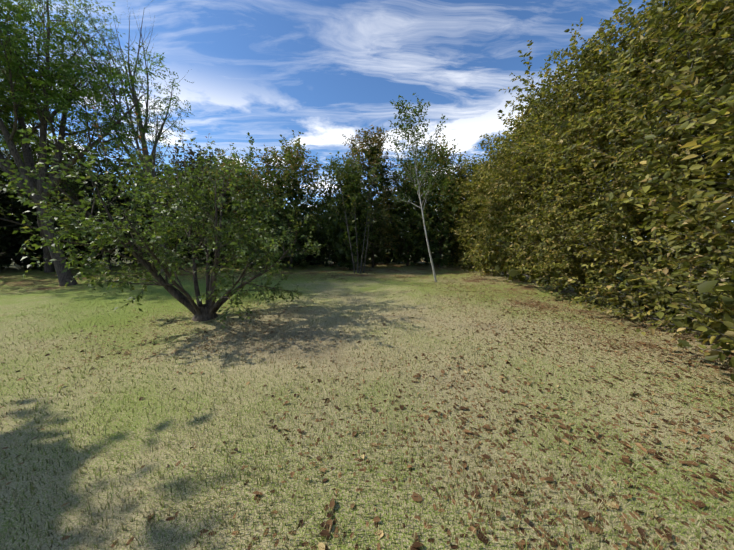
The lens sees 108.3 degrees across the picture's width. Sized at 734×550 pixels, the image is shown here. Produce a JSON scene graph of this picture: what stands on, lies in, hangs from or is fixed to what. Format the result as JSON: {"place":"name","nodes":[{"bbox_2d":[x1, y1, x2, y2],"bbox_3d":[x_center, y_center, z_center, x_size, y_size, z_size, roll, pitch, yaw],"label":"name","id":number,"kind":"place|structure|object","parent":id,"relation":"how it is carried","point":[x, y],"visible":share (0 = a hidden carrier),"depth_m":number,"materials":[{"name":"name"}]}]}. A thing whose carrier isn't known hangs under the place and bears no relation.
{"place":"outdoors","nodes":[
{"label":"outdoors","id":0,"kind":"place"},
{"bbox_2d":[0,240,733,549],"bbox_3d":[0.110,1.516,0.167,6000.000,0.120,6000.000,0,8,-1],"label":"ground","id":1,"kind":"structure","parent":0,"point":[37,288],"depth_m":2.36,"materials":[{"name":"green plant"}]},
{"bbox_2d":[0,177,27,252],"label":"boundary shrub","id":2,"kind":"object","parent":1,"relation":"on","point":[18,212],"depth_m":12.94,"materials":[{"name":"green plant"}]},
{"bbox_2d":[0,175,38,266],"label":"boundary shrub","id":3,"kind":"object","parent":1,"relation":"on","point":[0,230],"depth_m":15.12,"materials":[{"name":"green plant"}]},
{"bbox_2d":[0,138,71,271],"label":"shrub","id":4,"kind":"object","parent":1,"relation":"on","point":[4,262],"depth_m":13.20,"materials":[{"name":"green plant"}]},
{"bbox_2d":[0,138,117,269],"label":"shrub","id":5,"kind":"object","parent":1,"relation":"on","point":[21,242],"depth_m":13.65,"materials":[{"name":"green plant"}]},
{"bbox_2d":[2,149,115,259],"bbox_3d":[-18.043,-3.636,15.868,5.984,6.719,5.336,0,8,-1],"label":"boundary shrub","id":6,"kind":"object","parent":1,"relation":"on","point":[52,217],"depth_m":15.72,"materials":[{"name":"green plant"}]},
{"bbox_2d":[0,63,123,272],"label":"tree","id":7,"kind":"object","parent":1,"relation":"on","point":[48,268],"depth_m":11.70,"materials":[{"name":"green plant"}]},
{"bbox_2d":[1,109,133,269],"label":"tree","id":8,"kind":"object","parent":1,"relation":"on","point":[70,187],"depth_m":12.52,"materials":[{"name":"green plant"}]},
{"bbox_2d":[0,151,147,270],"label":"boundary shrub","id":9,"kind":"object","parent":1,"relation":"on","point":[27,235],"depth_m":13.46,"materials":[{"name":"green plant"}]},
{"bbox_2d":[26,127,145,265],"bbox_3d":[-16.163,-4.305,15.740,6.540,7.735,5.266,7,10,43],"label":"shrub","id":10,"kind":"object","parent":1,"relation":"on","point":[115,202],"depth_m":15.12,"materials":[{"name":"green plant"}]},
{"bbox_2d":[0,0,194,285],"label":"ash tree","id":11,"kind":"object","parent":1,"relation":"on","point":[21,16],"depth_m":9.31,"materials":[{"name":"green plant"}]},
{"bbox_2d":[52,0,188,271],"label":"tree","id":12,"kind":"object","parent":1,"relation":"on","point":[140,126],"visible":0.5,"depth_m":10.81,"materials":[{"name":"brown plant"}]},
{"bbox_2d":[61,130,195,241],"bbox_3d":[-11.893,-3.858,13.978,5.964,7.336,5.322,0,8,-1],"label":"tree","id":13,"kind":"object","parent":1,"relation":"on","point":[165,155],"depth_m":13.65,"materials":[{"name":"green plant"}]},
{"bbox_2d":[93,166,180,264],"bbox_3d":[-14.261,-3.723,17.422,5.929,6.109,5.280,0,8,-1],"label":"boundary shrub","id":14,"kind":"object","parent":1,"relation":"on","point":[142,228],"depth_m":16.21,"materials":[{"name":"green plant"}]},
{"bbox_2d":[87,148,192,262],"bbox_3d":[-15.103,-4.720,18.884,7.457,8.296,6.857,0,8,-1],"label":"shrub","id":15,"kind":"object","parent":1,"relation":"on","point":[129,165],"depth_m":17.50,"materials":[{"name":"green plant"}]},
{"bbox_2d":[0,103,325,327],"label":"bush","id":16,"kind":"object","parent":1,"relation":"on","point":[109,234],"depth_m":4.38,"materials":[{"name":"green plant"}]},
{"bbox_2d":[144,140,208,260],"bbox_3d":[-12.465,-4.801,18.437,6.466,8.396,6.208,0,8,-1],"label":"shrub","id":17,"kind":"object","parent":1,"relation":"on","point":[180,165],"depth_m":17.10,"materials":[{"name":"green plant"}]},
{"bbox_2d":[160,151,204,200],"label":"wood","id":18,"kind":"object","parent":1,"relation":"on","point":[179,164],"depth_m":48.32,"materials":[{"name":"green plant"}]},
{"bbox_2d":[156,162,231,262],"bbox_3d":[-10.250,-3.816,17.291,5.773,6.241,5.778,0,8,-1],"label":"boundary shrub","id":19,"kind":"object","parent":1,"relation":"on","point":[190,255],"depth_m":16.58,"materials":[{"name":"green plant"}]},
{"bbox_2d":[156,139,244,203],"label":"tree","id":20,"kind":"object","parent":1,"relation":"on","point":[210,153],"depth_m":18.60,"materials":[{"name":"green plant"}]},
{"bbox_2d":[171,157,248,265],"bbox_3d":[-8.616,-3.432,15.123,4.649,6.075,4.678,0,8,-1],"label":"tree","id":21,"kind":"object","parent":1,"relation":"on","point":[212,254],"depth_m":14.47,"materials":[{"name":"green plant"}]},
{"bbox_2d":[201,149,265,178],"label":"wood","id":22,"kind":"object","parent":1,"relation":"on","point":[215,151],"depth_m":51.51,"materials":[{"name":"green plant"}]},
{"bbox_2d":[198,148,274,266],"bbox_3d":[-6.989,-3.590,14.718,4.429,6.497,5.002,0,8,-1],"label":"tree","id":23,"kind":"object","parent":1,"relation":"on","point":[241,188],"depth_m":13.95,"materials":[{"name":"green plant"}]},
{"bbox_2d":[242,175,283,206],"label":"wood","id":24,"kind":"object","parent":1,"relation":"on","point":[267,188],"visible":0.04,"depth_m":69.34,"materials":[{"name":"green plant"}]},
{"bbox_2d":[257,206,284,264],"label":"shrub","id":25,"kind":"object","parent":1,"relation":"on","point":[272,230],"depth_m":16.56,"materials":[{"name":"green plant"}]},
{"bbox_2d":[265,212,304,264],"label":"shrub","id":26,"kind":"object","parent":1,"relation":"on","point":[284,262],"depth_m":16.73,"materials":[{"name":"green plant"}]},
{"bbox_2d":[237,130,333,268],"bbox_3d":[-3.904,-3.474,13.448,4.558,6.669,4.231,7,10,44],"label":"tree","id":27,"kind":"object","parent":1,"relation":"on","point":[293,166],"depth_m":13.14,"materials":[{"name":"green plant"}]},
{"bbox_2d":[288,205,330,264],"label":"shrub","id":28,"kind":"object","parent":1,"relation":"on","point":[310,258],"depth_m":16.39,"materials":[{"name":"green plant"}]},
{"bbox_2d":[300,189,327,232],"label":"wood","id":29,"kind":"object","parent":1,"relation":"on","point":[314,204],"visible":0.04,"depth_m":77.89,"materials":[{"name":"green plant"}]},
{"bbox_2d":[309,218,347,267],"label":"bush","id":30,"kind":"object","parent":1,"relation":"on","point":[333,257],"depth_m":14.86,"materials":[{"name":"green plant"}]},
{"bbox_2d":[312,190,344,229],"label":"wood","id":31,"kind":"object","parent":1,"relation":"on","point":[329,207],"visible":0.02,"depth_m":68.95,"materials":[{"name":"green plant"}]},
{"bbox_2d":[319,210,360,263],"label":"shrub","id":32,"kind":"object","parent":1,"relation":"on","point":[332,243],"visible":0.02,"depth_m":16.64,"materials":[{"name":"green plant"}]},
{"bbox_2d":[311,151,381,269],"bbox_3d":[-0.828,-2.976,13.073,3.353,5.653,2.860,7,10,42],"label":"tree","id":33,"kind":"object","parent":1,"relation":"on","point":[341,253],"depth_m":12.71,"materials":[{"name":"green plant"}]},
{"bbox_2d":[325,145,384,272],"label":"tree","id":34,"kind":"object","parent":1,"relation":"on","point":[371,178],"depth_m":12.09,"materials":[{"name":"green plant"}]},
{"bbox_2d":[343,206,385,263],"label":"shrub","id":35,"kind":"object","parent":1,"relation":"on","point":[370,260],"depth_m":17.28,"materials":[{"name":"green plant"}]},
{"bbox_2d":[1,272,733,549],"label":"fallen leaves","id":36,"kind":"object","parent":1,"relation":"on","point":[416,544],"visible":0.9,"depth_m":2.27,"materials":[{"name":"brown plant"}]},
{"bbox_2d":[342,125,402,267],"bbox_3d":[0.200,-4.241,14.677,3.634,7.816,3.922,0,8,-1],"label":"tree","id":37,"kind":"object","parent":1,"relation":"on","point":[372,152],"depth_m":14.18,"materials":[{"name":"green plant"}]},
{"bbox_2d":[369,199,411,263],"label":"shrub","id":38,"kind":"object","parent":1,"relation":"on","point":[391,256],"depth_m":16.56,"materials":[{"name":"green plant"}]},
{"bbox_2d":[377,153,441,265],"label":"tree","id":39,"kind":"object","parent":1,"relation":"on","point":[399,224],"depth_m":14.59,"materials":[{"name":"green plant"}]},
{"bbox_2d":[395,195,438,263],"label":"shrub","id":40,"kind":"object","parent":1,"relation":"on","point":[411,258],"depth_m":16.63,"materials":[{"name":"green plant"}]},
{"bbox_2d":[387,93,451,281],"bbox_3d":[1.874,-2.723,9.182,2.470,6.436,2.436,0,8,-1],"label":"slim tree","id":41,"kind":"object","parent":1,"relation":"on","point":[407,116],"depth_m":8.87,"materials":[{"name":"green plant"}]},
{"bbox_2d":[397,133,480,267],"bbox_3d":[3.849,-3.819,14.486,4.294,7.024,4.423,0,8,-1],"label":"tree","id":42,"kind":"object","parent":1,"relation":"on","point":[441,157],"depth_m":13.82,"materials":[{"name":"green plant"}]},
{"bbox_2d":[425,218,456,263],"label":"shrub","id":43,"kind":"object","parent":1,"relation":"on","point":[442,246],"depth_m":16.80,"materials":[{"name":"green plant"}]},
{"bbox_2d":[431,152,489,267],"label":"tree","id":44,"kind":"object","parent":1,"relation":"on","point":[455,235],"depth_m":13.96,"materials":[{"name":"green plant"}]},
{"bbox_2d":[439,151,511,270],"bbox_3d":[6.109,-3.160,13.460,4.652,6.317,4.781,0,8,-1],"label":"hornbeam hedge","id":45,"kind":"object","parent":1,"relation":"on","point":[473,164],"depth_m":13.02,"materials":[{"name":"green plant"}]},
{"bbox_2d":[451,105,544,278],"bbox_3d":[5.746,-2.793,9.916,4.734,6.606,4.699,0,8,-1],"label":"hornbeam hedge","id":46,"kind":"object","parent":1,"relation":"on","point":[493,255],"depth_m":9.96,"materials":[{"name":"green plant"}]},
{"bbox_2d":[467,78,640,285],"bbox_3d":[6.109,-2.803,8.540,5.107,6.452,5.036,0,8,-1],"label":"hornbeam hedge","id":47,"kind":"object","parent":1,"relation":"on","point":[512,272],"depth_m":8.26,"materials":[{"name":"green plant"}]},
{"bbox_2d":[479,0,733,336],"bbox_3d":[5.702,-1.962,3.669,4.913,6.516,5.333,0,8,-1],"label":"hornbeam hedge","id":48,"kind":"object","parent":1,"relation":"on","point":[662,48],"depth_m":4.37,"materials":[{"name":"green plant"}]},
{"bbox_2d":[600,57,733,381],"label":"hedge","id":49,"kind":"object","parent":1,"relation":"on","point":[717,206],"depth_m":2.97,"materials":[{"name":"green plant"}]},
{"bbox_2d":[622,0,733,340],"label":"hornbeam hedge","id":50,"kind":"object","parent":1,"relation":"on","point":[724,34],"depth_m":3.55,"materials":[{"name":"green plant"}]},
{"bbox_2d":[0,0,733,237],"label":"sky","id":51,"kind":"structure","parent":0,"point":[322,70],"materials":[{"name":"blue"}]}
]}

